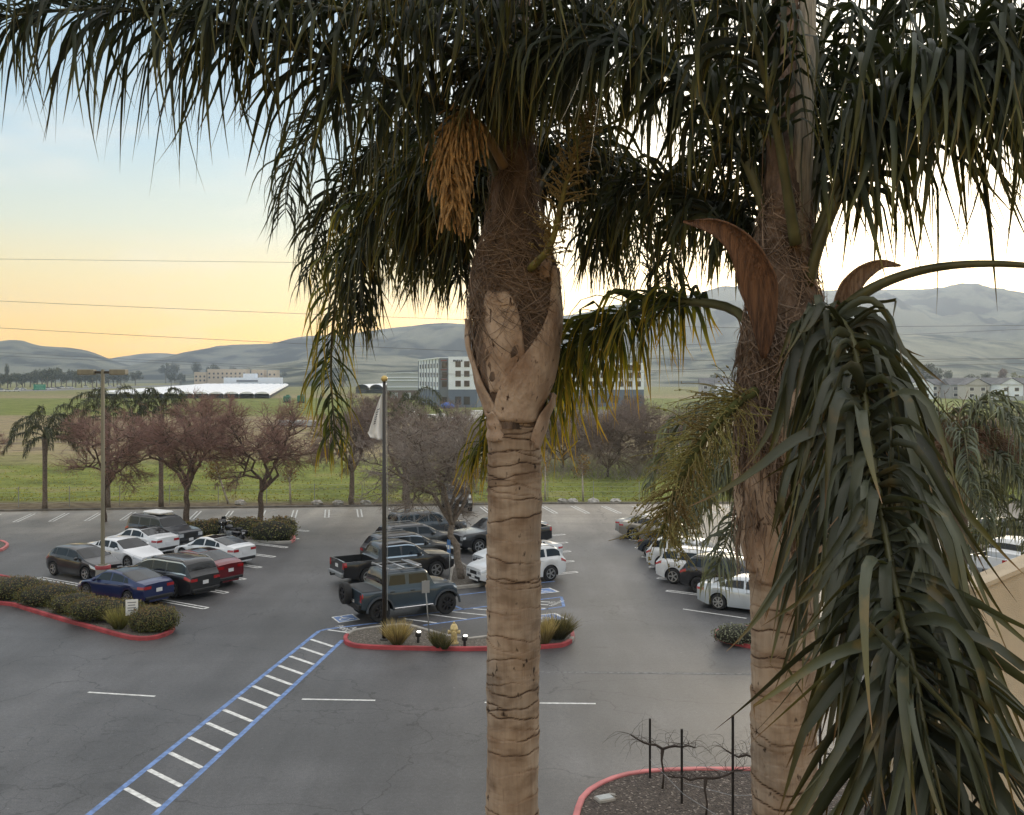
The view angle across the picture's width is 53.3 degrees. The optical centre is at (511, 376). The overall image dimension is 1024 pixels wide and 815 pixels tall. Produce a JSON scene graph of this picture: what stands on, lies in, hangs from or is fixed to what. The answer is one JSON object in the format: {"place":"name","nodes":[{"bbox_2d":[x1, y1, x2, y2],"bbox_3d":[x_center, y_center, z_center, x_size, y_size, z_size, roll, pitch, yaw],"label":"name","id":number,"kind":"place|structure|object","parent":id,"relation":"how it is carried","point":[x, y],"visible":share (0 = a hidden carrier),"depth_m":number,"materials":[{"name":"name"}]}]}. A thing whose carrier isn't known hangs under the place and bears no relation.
{"place":"outdoors","nodes":[
{"label":"outdoors","id":0,"kind":"place"},
{"bbox_2d":[0,340,131,381],"bbox_3d":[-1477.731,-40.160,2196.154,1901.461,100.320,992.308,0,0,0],"label":"hills","id":1,"kind":"structure","parent":0,"point":[26,361],"depth_m":2198.26,"materials":[{"name":"grey soil"}]},
{"bbox_2d":[11,384,179,390],"bbox_3d":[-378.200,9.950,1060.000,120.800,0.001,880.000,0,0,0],"label":"freeway","id":2,"kind":"structure","parent":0,"point":[93,388],"depth_m":845.33,"materials":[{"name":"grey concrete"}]},
{"bbox_2d":[103,604,133,629],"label":"ornamental grass","id":3,"kind":"object","parent":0,"point":[118,622],"depth_m":39.87,"materials":[{"name":"green plant"}]},
{"bbox_2d":[110,353,175,364],"bbox_3d":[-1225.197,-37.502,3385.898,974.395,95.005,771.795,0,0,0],"label":"hills","id":4,"kind":"structure","parent":0,"point":[145,357],"depth_m":3579.66,"materials":[{"name":"grey soil"}]},
{"bbox_2d":[377,617,414,644],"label":"ornamental grass","id":5,"kind":"object","parent":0,"point":[395,634],"depth_m":37.54,"materials":[{"name":"beige plant"}]},
{"bbox_2d":[386,372,417,399],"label":"industrial building","id":6,"kind":"structure","parent":0,"point":[400,382],"depth_m":430.00,"materials":[{"name":"grey metal"}]},
{"bbox_2d":[418,357,481,406],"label":"apartment building","id":7,"kind":"structure","parent":0,"point":[453,383],"depth_m":330.10,"materials":[{"name":"stone"}]},
{"bbox_2d":[440,483,472,510],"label":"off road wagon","id":8,"kind":"object","parent":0,"point":[469,503],"visible":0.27,"depth_m":75.00,"materials":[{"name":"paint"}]},
{"bbox_2d":[6,328,1014,360],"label":"power wire","id":9,"kind":"object","parent":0,"point":[409,348],"visible":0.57,"depth_m":177.07,"materials":[{"name":"grey metal"}]},
{"bbox_2d":[0,503,1023,814],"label":"parking lot","id":10,"kind":"structure","parent":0,"point":[258,687],"depth_m":32.48,"materials":[{"name":"grey asphalt"}]},
{"bbox_2d":[46,543,122,579],"bbox_3d":[-21.471,9.234,51.228,4.238,1.525,2.120,0,0,33],"label":"hatchback","id":11,"kind":"object","parent":10,"relation":"on","point":[82,560],"visible":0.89,"depth_m":50.66,"materials":[{"name":"paint"}]},
{"bbox_2d":[0,574,174,640],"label":"planter bed","id":12,"kind":"object","parent":10,"relation":"on","point":[105,627],"visible":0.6,"depth_m":40.71,"materials":[{"name":"red concrete"}]},
{"bbox_2d":[0,575,101,614],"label":"clipped bush","id":13,"kind":"object","parent":12,"relation":"on","point":[31,591],"visible":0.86,"depth_m":43.91,"materials":[{"name":"green plant"}]},
{"bbox_2d":[63,595,147,623],"bbox_3d":[-16.492,9.394,41.497,3.606,0.972,2.062,0,0,0],"label":"clipped bush","id":14,"kind":"object","parent":12,"relation":"on","point":[93,608],"visible":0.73,"depth_m":40.98,"materials":[{"name":"green plant"}]},
{"bbox_2d":[126,599,137,625],"bbox_3d":[-14.923,9.350,40.038,0.460,1.201,0.085,0,0,-18],"label":"sign","id":15,"kind":"object","parent":12,"relation":"on","point":[131,604],"visible":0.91,"depth_m":40.00,"materials":[{"name":"grey metal"}]},
{"bbox_2d":[125,602,183,633],"bbox_3d":[-13.942,9.416,39.907,2.315,1.114,1.864,0,0,0],"label":"clipped bush","id":16,"kind":"object","parent":12,"relation":"on","point":[154,618],"visible":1,"depth_m":39.43,"materials":[{"name":"green plant"}]},
{"bbox_2d":[77,369,127,575],"bbox_3d":[-19.980,4.825,49.801,2.340,10.350,0.736,0,0,0],"label":"street lamp","id":17,"kind":"object","parent":10,"relation":"on","point":[101,567],"visible":0.94,"depth_m":49.73,"materials":[{"name":"metal"}]},
{"bbox_2d":[46,407,181,521],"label":"bare tree","id":18,"kind":"object","parent":10,"relation":"on","point":[79,429],"visible":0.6,"depth_m":69.42,"materials":[{"name":"brown plant"}]},
{"bbox_2d":[77,565,173,602],"bbox_3d":[-17.385,9.268,45.782,4.808,1.457,2.239,0,0,33],"label":"fastback sedan","id":19,"kind":"object","parent":10,"relation":"on","point":[144,584],"visible":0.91,"depth_m":44.81,"materials":[{"name":"paint"}]},
{"bbox_2d":[89,535,162,565],"bbox_3d":[-20.633,9.270,54.310,4.788,1.454,2.199,0,0,33],"label":"sedan","id":20,"kind":"object","parent":10,"relation":"on","point":[127,550],"visible":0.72,"depth_m":53.48,"materials":[{"name":"paint"}]},
{"bbox_2d":[106,525,178,551],"bbox_3d":[-21.222,9.266,58.339,4.788,1.462,2.199,0,0,33],"label":"sedan","id":21,"kind":"object","parent":10,"relation":"on","point":[160,539],"visible":0.56,"depth_m":57.28,"materials":[{"name":"paint"}]},
{"bbox_2d":[125,509,202,543],"bbox_3d":[-20.703,8.993,60.552,4.948,2.006,2.279,0,0,33],"label":"off road wagon","id":22,"kind":"object","parent":10,"relation":"on","point":[174,523],"visible":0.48,"depth_m":60.00,"materials":[{"name":"paint"}]},
{"bbox_2d":[135,551,219,598],"bbox_3d":[-16.024,9.106,47.513,5.238,1.781,2.364,0,0,33],"label":"minivan","id":23,"kind":"object","parent":10,"relation":"on","point":[187,573],"visible":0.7,"depth_m":46.15,"materials":[{"name":"paint"}]},
{"bbox_2d":[182,547,243,582],"bbox_3d":[-15.402,9.184,49.913,4.838,1.624,2.237,0,0,33],"label":"crossover","id":24,"kind":"object","parent":10,"relation":"on","point":[230,567],"visible":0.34,"depth_m":48.93,"materials":[{"name":"paint"}]},
{"bbox_2d":[198,550,234,560],"bbox_3d":[-14.263,8.611,49.186,1.001,0.333,1.546,0,0,33],"label":"rear window","id":25,"kind":"structure","parent":24,"relation":"in","point":[217,554],"depth_m":49.23,"materials":[{"name":"grey glass"}]},
{"bbox_2d":[174,534,255,561],"bbox_3d":[-16.101,9.268,55.146,4.808,1.457,2.239,0,0,33],"label":"fastback sedan","id":26,"kind":"object","parent":10,"relation":"on","point":[242,550],"visible":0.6,"depth_m":54.23,"materials":[{"name":"paint"}]},
{"bbox_2d":[217,516,247,539],"bbox_3d":[-17.097,9.281,62.035,2.354,1.462,0.874,0,0,34],"label":"motorcycle","id":27,"kind":"object","parent":10,"relation":"on","point":[241,533],"visible":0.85,"depth_m":61.92,"materials":[{"name":"black metal"}]},
{"bbox_2d":[191,522,295,543],"bbox_3d":[-18.123,9.925,65.007,12.445,0.150,5.990,0,0,33],"label":"planter bed","id":28,"kind":"object","parent":10,"relation":"on","point":[270,542],"visible":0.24,"depth_m":61.26,"materials":[{"name":"concrete"}]},
{"bbox_2d":[76,385,254,521],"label":"bare tree","id":29,"kind":"object","parent":28,"relation":"on","point":[166,445],"visible":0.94,"depth_m":67.53,"materials":[{"name":"brown plant"}]},
{"bbox_2d":[188,518,213,535],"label":"clipped bush","id":30,"kind":"object","parent":28,"relation":"on","point":[204,527],"visible":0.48,"depth_m":62.34,"materials":[{"name":"green plant"}]},
{"bbox_2d":[235,515,264,535],"bbox_3d":[-16.282,9.380,63.610,2.178,1.398,1.750,0,0,0],"label":"clipped bush","id":31,"kind":"object","parent":28,"relation":"on","point":[246,523],"visible":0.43,"depth_m":63.21,"materials":[{"name":"green plant"}]},
{"bbox_2d":[247,517,299,540],"bbox_3d":[-14.500,9.291,61.768,3.255,1.589,1.806,0,0,0],"label":"clipped bush","id":32,"kind":"object","parent":28,"relation":"on","point":[271,530],"visible":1,"depth_m":61.27,"materials":[{"name":"green plant"}]},
{"bbox_2d":[269,515,300,533],"bbox_3d":[-14.419,9.373,63.930,2.517,1.413,1.788,0,0,0],"label":"clipped bush","id":33,"kind":"object","parent":28,"relation":"on","point":[289,520],"visible":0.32,"depth_m":63.75,"materials":[{"name":"green plant"}]},
{"bbox_2d":[203,395,331,520],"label":"bare tree","id":34,"kind":"object","parent":10,"relation":"on","point":[268,454],"visible":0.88,"depth_m":68.22,"materials":[{"name":"brown plant"}]},
{"bbox_2d":[0,0,754,814],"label":"palm tree","id":35,"kind":"object","parent":10,"relation":"on","point":[444,192],"visible":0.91,"depth_m":5.81,"materials":[{"name":"green plant"}]},
{"bbox_2d":[328,538,453,581],"bbox_3d":[-6.043,9.053,50.453,6.258,1.886,2.378,0,0,-30],"label":"pickup truck","id":36,"kind":"object","parent":10,"relation":"on","point":[433,562],"visible":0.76,"depth_m":50.00,"materials":[{"name":"paint"}]},
{"bbox_2d":[339,559,460,622],"bbox_3d":[-4.784,8.920,42.901,4.812,2.150,2.439,0,0,-30],"label":"off road pickup","id":37,"kind":"object","parent":10,"relation":"on","point":[407,578],"visible":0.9,"depth_m":42.12,"materials":[{"name":"paint"}]},
{"bbox_2d":[360,529,452,554],"bbox_3d":[-5.605,9.129,54.597,4.838,1.734,2.259,0,0,-30],"label":"car","id":38,"kind":"object","parent":10,"relation":"on","point":[419,541],"visible":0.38,"depth_m":54.04,"materials":[{"name":"paint"}]},
{"bbox_2d":[375,520,453,546],"bbox_3d":[-5.505,9.129,57.997,4.838,1.734,2.259,0,0,-30],"label":"car","id":39,"kind":"object","parent":10,"relation":"on","point":[426,531],"visible":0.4,"depth_m":57.42,"materials":[{"name":"paint"}]},
{"bbox_2d":[386,508,466,530],"bbox_3d":[-5.331,9.075,62.582,4.948,1.841,2.279,0,0,-30],"label":"car","id":40,"kind":"object","parent":10,"relation":"on","point":[431,522],"visible":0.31,"depth_m":61.84,"materials":[{"name":"paint"}]},
{"bbox_2d":[343,623,574,650],"bbox_3d":[-2.001,9.925,38.943,8.805,0.150,3.647,0,0,0],"label":"planter bed","id":41,"kind":"object","parent":10,"relation":"on","point":[369,637],"visible":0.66,"depth_m":37.96,"materials":[{"name":"grey gravel"}]},
{"bbox_2d":[380,375,387,640],"bbox_3d":[-4.801,4.979,38.344,0.340,10.041,0.332,0,0,0],"label":"flagpole","id":42,"kind":"object","parent":41,"relation":"on","point":[384,378],"visible":0.95,"depth_m":38.28,"materials":[{"name":"grey metal"}]},
{"bbox_2d":[368,395,382,439],"bbox_3d":[-5.149,1.509,38.344,0.543,1.750,0.205,0,0,0],"label":"flag","id":43,"kind":"object","parent":42,"relation":"attached to","point":[375,431],"visible":1,"depth_m":38.34,"materials":[{"name":"white fabric"}]},
{"bbox_2d":[422,580,429,633],"bbox_3d":[-3.266,8.850,38.729,0.340,2.204,0.080,0,0,-20],"label":"sign","id":44,"kind":"object","parent":41,"relation":"on","point":[425,587],"visible":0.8,"depth_m":38.72,"materials":[{"name":"grey metal"}]},
{"bbox_2d":[425,628,450,647],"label":"ornamental grass","id":45,"kind":"object","parent":41,"relation":"on","point":[433,640],"depth_m":37.13,"materials":[{"name":"green plant"}]},
{"bbox_2d":[448,622,459,643],"bbox_3d":[-2.150,9.500,37.814,0.460,0.800,0.400,0,0,0],"label":"fire hydrant","id":46,"kind":"object","parent":41,"relation":"on","point":[454,631],"visible":0.95,"depth_m":37.75,"materials":[{"name":"metal"}]},
{"bbox_2d":[448,562,485,588],"bbox_3d":[-2.127,9.925,51.267,2.090,0.150,7.115,0,0,0],"label":"planter bed","id":47,"kind":"object","parent":10,"relation":"on","point":[467,582],"visible":0.49,"depth_m":49.25,"materials":[{"name":"grey concrete"}]},
{"bbox_2d":[347,400,487,578],"bbox_3d":[-3.800,5.597,49.883,8.214,8.975,7.230,0,0,24],"label":"bare tree","id":48,"kind":"object","parent":47,"relation":"on","point":[419,474],"visible":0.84,"depth_m":49.36,"materials":[{"name":"brown plant"}]},
{"bbox_2d":[453,516,552,552],"bbox_3d":[-0.522,9.053,59.451,6.258,1.886,2.378,0,0,-30],"label":"pickup truck","id":49,"kind":"object","parent":10,"relation":"on","point":[473,538],"visible":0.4,"depth_m":57.78,"materials":[{"name":"paint"}]},
{"bbox_2d":[0,501,1016,511],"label":"kerb","id":50,"kind":"structure","parent":10,"relation":"on","point":[67,509],"depth_m":77.73,"materials":[{"name":"concrete"}]},
{"bbox_2d":[466,543,565,581],"bbox_3d":[0.217,9.129,49.929,4.838,1.734,2.259,0,0,-30],"label":"crossover","id":51,"kind":"object","parent":10,"relation":"on","point":[553,562],"visible":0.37,"depth_m":49.78,"materials":[{"name":"paint"}]},
{"bbox_2d":[472,540,562,560],"bbox_3d":[0.305,9.270,54.203,4.788,1.454,2.199,0,0,-30],"label":"sedan","id":52,"kind":"object","parent":10,"relation":"on","point":[481,554],"visible":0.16,"depth_m":53.97,"materials":[{"name":"paint"}]},
{"bbox_2d":[619,515,699,539],"bbox_3d":[9.004,9.270,62.471,4.788,1.454,2.199,0,0,33],"label":"sedan","id":53,"kind":"object","parent":10,"relation":"on","point":[623,525],"visible":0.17,"depth_m":62.44,"materials":[{"name":"paint"}]},
{"bbox_2d":[638,530,694,555],"bbox_3d":[9.163,9.234,56.358,4.238,1.525,2.119,0,0,33],"label":"wagon","id":54,"kind":"object","parent":10,"relation":"on","point":[642,546],"visible":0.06,"depth_m":56.52,"materials":[{"name":"paint"}]},
{"bbox_2d":[646,536,734,564],"bbox_3d":[9.396,9.148,52.367,4.838,1.697,2.259,0,0,33],"label":"crossover","id":55,"kind":"object","parent":10,"relation":"on","point":[655,556],"visible":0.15,"depth_m":52.55,"materials":[{"name":"paint"}]},
{"bbox_2d":[655,543,726,583],"bbox_3d":[9.432,9.129,49.122,4.838,1.734,2.259,0,0,33],"label":"car","id":56,"kind":"object","parent":10,"relation":"on","point":[672,576],"visible":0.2,"depth_m":49.21,"materials":[{"name":"paint"}]},
{"bbox_2d":[679,551,748,592],"bbox_3d":[10.265,9.129,47.037,4.838,1.734,2.259,0,0,33],"label":"car","id":57,"kind":"object","parent":10,"relation":"on","point":[689,577],"visible":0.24,"depth_m":47.15,"materials":[{"name":"paint"}]},
{"bbox_2d":[697,573,749,609],"bbox_3d":[10.425,9.270,43.678,4.788,1.454,2.199,0,0,33],"label":"sedan","id":58,"kind":"object","parent":10,"relation":"on","point":[740,599],"visible":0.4,"depth_m":43.50,"materials":[{"name":"paint"}]},
{"bbox_2d":[428,0,1023,814],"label":"palm tree","id":59,"kind":"object","parent":10,"relation":"on","point":[846,496],"visible":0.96,"depth_m":4.31,"materials":[{"name":"green plant"}]},
{"bbox_2d":[573,767,886,814],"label":"planter bed","id":60,"kind":"object","parent":10,"relation":"on","point":[638,792],"visible":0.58,"depth_m":24.16,"materials":[{"name":"brown soil"}]},
{"bbox_2d":[594,793,615,803],"bbox_3d":[2.165,9.864,23.844,0.420,0.092,0.300,0,0,-24],"label":"utility box","id":61,"kind":"object","parent":60,"relation":"on","point":[603,798],"visible":1,"depth_m":23.77,"materials":[{"name":"concrete"}]},
{"bbox_2d":[606,714,715,788],"bbox_3d":[3.521,9.051,24.468,2.711,1.704,1.362,0,0,11],"label":"grapevine","id":62,"kind":"object","parent":60,"relation":"on","point":[660,747],"visible":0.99,"depth_m":24.48,"materials":[{"name":"brown plant"}]},
{"bbox_2d":[640,742,750,814],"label":"grapevine","id":63,"kind":"object","parent":60,"relation":"on","point":[707,778],"visible":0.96,"depth_m":22.89,"materials":[{"name":"brown plant"}]},
{"bbox_2d":[699,731,750,767],"bbox_3d":[5.644,8.908,23.098,3.099,1.988,1.359,0,0,0],"label":"grapevine","id":64,"kind":"object","parent":60,"relation":"on","point":[741,755],"visible":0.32,"depth_m":23.11,"materials":[{"name":"brown plant"}]},
{"bbox_2d":[731,715,733,814],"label":"trellis post","id":65,"kind":"object","parent":60,"relation":"on","point":[732,764],"visible":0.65,"depth_m":22.98,"materials":[{"name":"black metal"}]},
{"bbox_2d":[715,625,839,648],"bbox_3d":[11.020,9.925,38.348,6.478,0.150,4.180,0,0,0],"label":"planter bed","id":66,"kind":"object","parent":10,"relation":"on","point":[745,645],"visible":0.08,"depth_m":37.67,"materials":[{"name":"red concrete"}]},
{"bbox_2d":[710,622,751,644],"bbox_3d":[9.023,9.547,38.258,3.277,0.894,1.597,0,0,-13],"label":"shrub","id":67,"kind":"object","parent":66,"relation":"on","point":[731,634],"visible":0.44,"depth_m":37.74,"materials":[{"name":"green plant"}]},
{"bbox_2d":[640,385,915,603],"bbox_3d":[3.426,4.942,12.928,3.253,10.116,3.371,0,0,43],"label":"palm tree","id":68,"kind":"object","parent":10,"relation":"on","point":[725,477],"visible":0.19,"depth_m":12.28,"materials":[{"name":"green plant"}]},
{"bbox_2d":[890,554,1023,814],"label":"stucco wall","id":69,"kind":"structure","parent":10,"relation":"on","point":[1010,575],"depth_m":13.00,"materials":[{"name":"beige paint"}]},
{"bbox_2d":[916,387,1023,564],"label":"palm tree","id":70,"kind":"object","parent":10,"relation":"on","point":[965,448],"visible":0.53,"depth_m":16.35,"materials":[{"name":"green plant"}]},
{"bbox_2d":[947,443,1023,575],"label":"palm tree","id":71,"kind":"object","parent":10,"relation":"on","point":[1019,529],"visible":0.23,"depth_m":18.30,"materials":[{"name":"plant"}]},
{"bbox_2d":[968,535,1023,572],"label":"car","id":72,"kind":"object","parent":10,"relation":"on","point":[1009,550],"visible":0.35,"depth_m":50.56,"materials":[{"name":"paint"}]},
{"bbox_2d":[0,382,1023,509],"bbox_3d":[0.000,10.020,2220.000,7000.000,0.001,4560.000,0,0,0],"label":"ground","id":73,"kind":"structure","parent":0,"point":[15,406],"depth_m":106.45,"materials":[{"name":"green plant"}]},
{"bbox_2d":[2,402,87,508],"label":"palm tree","id":74,"kind":"object","parent":73,"relation":"on","point":[46,437],"visible":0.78,"depth_m":76.07,"materials":[{"name":"green plant"}]},
{"bbox_2d":[40,367,57,386],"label":"leafy tree","id":75,"kind":"object","parent":73,"relation":"on","point":[49,372],"visible":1,"depth_m":904.94,"materials":[{"name":"green plant"}]},
{"bbox_2d":[54,384,151,507],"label":"palm tree","id":76,"kind":"object","parent":73,"relation":"on","point":[114,398],"visible":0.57,"depth_m":77.03,"materials":[{"name":"green plant"}]},
{"bbox_2d":[128,386,194,506],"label":"palm tree","id":77,"kind":"object","parent":73,"relation":"on","point":[171,397],"visible":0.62,"depth_m":77.62,"materials":[{"name":"green plant"}]},
{"bbox_2d":[201,459,230,503],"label":"young tree","id":78,"kind":"object","parent":73,"relation":"on","point":[217,469],"visible":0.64,"depth_m":80.06,"materials":[{"name":"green plant"}]},
{"bbox_2d":[208,383,264,397],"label":"field tunnel","id":79,"kind":"structure","parent":73,"relation":"on","point":[223,392],"depth_m":500.47,"materials":[{"name":"grey plastic"}]},
{"bbox_2d":[194,369,279,383],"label":"hotel building","id":80,"kind":"structure","parent":73,"relation":"on","point":[213,376],"depth_m":1040.00,"materials":[{"name":"beige"}]},
{"bbox_2d":[223,383,272,398],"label":"field tunnel","id":81,"kind":"structure","parent":73,"relation":"on","point":[236,392],"depth_m":498.44,"materials":[{"name":"grey plastic"}]},
{"bbox_2d":[224,374,282,383],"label":"warehouse","id":82,"kind":"structure","parent":73,"relation":"on","point":[250,378],"depth_m":1025.00,"materials":[{"name":"grey"}]},
{"bbox_2d":[239,383,279,397],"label":"field tunnel","id":83,"kind":"structure","parent":73,"relation":"on","point":[249,394],"depth_m":489.99,"materials":[{"name":"grey plastic"}]},
{"bbox_2d":[254,383,287,397],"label":"field tunnel","id":84,"kind":"structure","parent":73,"relation":"on","point":[270,392],"depth_m":511.29,"materials":[{"name":"grey plastic"}]},
{"bbox_2d":[18,481,610,506],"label":"wire fence","id":85,"kind":"object","parent":73,"relation":"on","point":[593,486],"visible":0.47,"depth_m":80.20,"materials":[{"name":"grey metal"}]},
{"bbox_2d":[304,388,390,504],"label":"bare tree","id":86,"kind":"object","parent":73,"relation":"on","point":[352,468],"visible":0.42,"depth_m":78.53,"materials":[{"name":"brown plant"}]},
{"bbox_2d":[365,386,447,500],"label":"palm tree","id":87,"kind":"object","parent":73,"relation":"on","point":[413,396],"visible":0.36,"depth_m":81.75,"materials":[{"name":"green plant"}]},
{"bbox_2d":[342,392,478,508],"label":"bare tree","id":88,"kind":"object","parent":73,"relation":"on","point":[371,412],"visible":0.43,"depth_m":69.52,"materials":[{"name":"brown plant"}]},
{"bbox_2d":[402,404,485,472],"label":"bare tree","id":89,"kind":"object","parent":73,"relation":"on","point":[447,418],"visible":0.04,"depth_m":106.25,"materials":[{"name":"brown plant"}]},
{"bbox_2d":[543,406,606,467],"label":"bare tree","id":90,"kind":"object","parent":73,"relation":"on","point":[559,442],"visible":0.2,"depth_m":110.86,"materials":[{"name":"brown plant"}]},
{"bbox_2d":[571,455,592,500],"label":"young tree","id":91,"kind":"object","parent":73,"relation":"on","point":[582,465],"visible":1,"depth_m":81.79,"materials":[{"name":"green plant"}]},
{"bbox_2d":[549,395,665,477],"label":"bare tree","id":92,"kind":"object","parent":73,"relation":"on","point":[609,428],"visible":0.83,"depth_m":100.91,"materials":[{"name":"brown plant"}]},
{"bbox_2d":[608,394,701,471],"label":"bare tree","id":93,"kind":"object","parent":73,"relation":"on","point":[680,429],"visible":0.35,"depth_m":104.61,"materials":[{"name":"brown plant"}]},
{"bbox_2d":[541,445,1011,480],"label":"brambles","id":94,"kind":"object","parent":73,"relation":"on","point":[565,468],"visible":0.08,"depth_m":104.44,"materials":[{"name":"brown"}]},
{"bbox_2d":[939,378,966,397],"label":"house","id":95,"kind":"structure","parent":73,"relation":"on","point":[952,391],"depth_m":467.07,"materials":[{"name":"grey"}]},
{"bbox_2d":[0,0,1023,358],"label":"sky","id":96,"kind":"structure","parent":0,"point":[61,203],"materials":[{"name":"blue"}]},
{"bbox_2d":[6,301,1023,327],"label":"power wire","id":97,"kind":"object","parent":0,"point":[436,318],"visible":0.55,"depth_m":177.07,"materials":[{"name":"grey metal"}]},
{"bbox_2d":[540,614,559,643],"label":"ornamental grass","id":98,"kind":"object","parent":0,"point":[547,631],"depth_m":37.58,"materials":[{"name":"beige plant"}]},
{"bbox_2d":[98,283,1023,382],"bbox_3d":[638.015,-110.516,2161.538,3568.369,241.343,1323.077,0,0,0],"label":"hills","id":99,"kind":"structure","parent":0,"point":[963,309],"depth_m":2157.36,"materials":[{"name":"grey plant"}]},
{"bbox_2d":[541,610,580,639],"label":"ornamental grass","id":100,"kind":"object","parent":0,"point":[564,630],"depth_m":38.27,"materials":[{"name":"green plant"}]},
{"bbox_2d":[548,363,643,406],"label":"apartment building","id":101,"kind":"structure","parent":0,"point":[633,388],"depth_m":341.53,"materials":[{"name":"stone"}]},
{"bbox_2d":[180,333,1023,386],"bbox_3d":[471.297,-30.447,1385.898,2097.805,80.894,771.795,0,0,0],"label":"hills","id":102,"kind":"structure","parent":0,"point":[947,352],"depth_m":1352.62,"materials":[{"name":"grey plant"}]},
{"bbox_2d":[698,378,714,394],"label":"house","id":103,"kind":"structure","parent":0,"point":[706,388],"depth_m":515.45,"materials":[{"name":"grey"}]},
{"bbox_2d":[714,378,735,396],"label":"house","id":104,"kind":"structure","parent":0,"point":[720,383],"depth_m":495.70,"materials":[{"name":"white"}]},
{"bbox_2d":[907,363,942,378],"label":"leafy tree","id":105,"kind":"object","parent":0,"point":[928,375],"visible":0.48,"depth_m":694.98,"materials":[{"name":"green plant"}]},
{"bbox_2d":[956,378,989,398],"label":"house","id":106,"kind":"structure","parent":0,"point":[975,386],"depth_m":444.78,"materials":[{"name":"grey paint"}]},
{"bbox_2d":[989,378,1022,395],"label":"house","id":107,"kind":"structure","parent":0,"point":[1015,387],"depth_m":434.53,"materials":[{"name":"white paint"}]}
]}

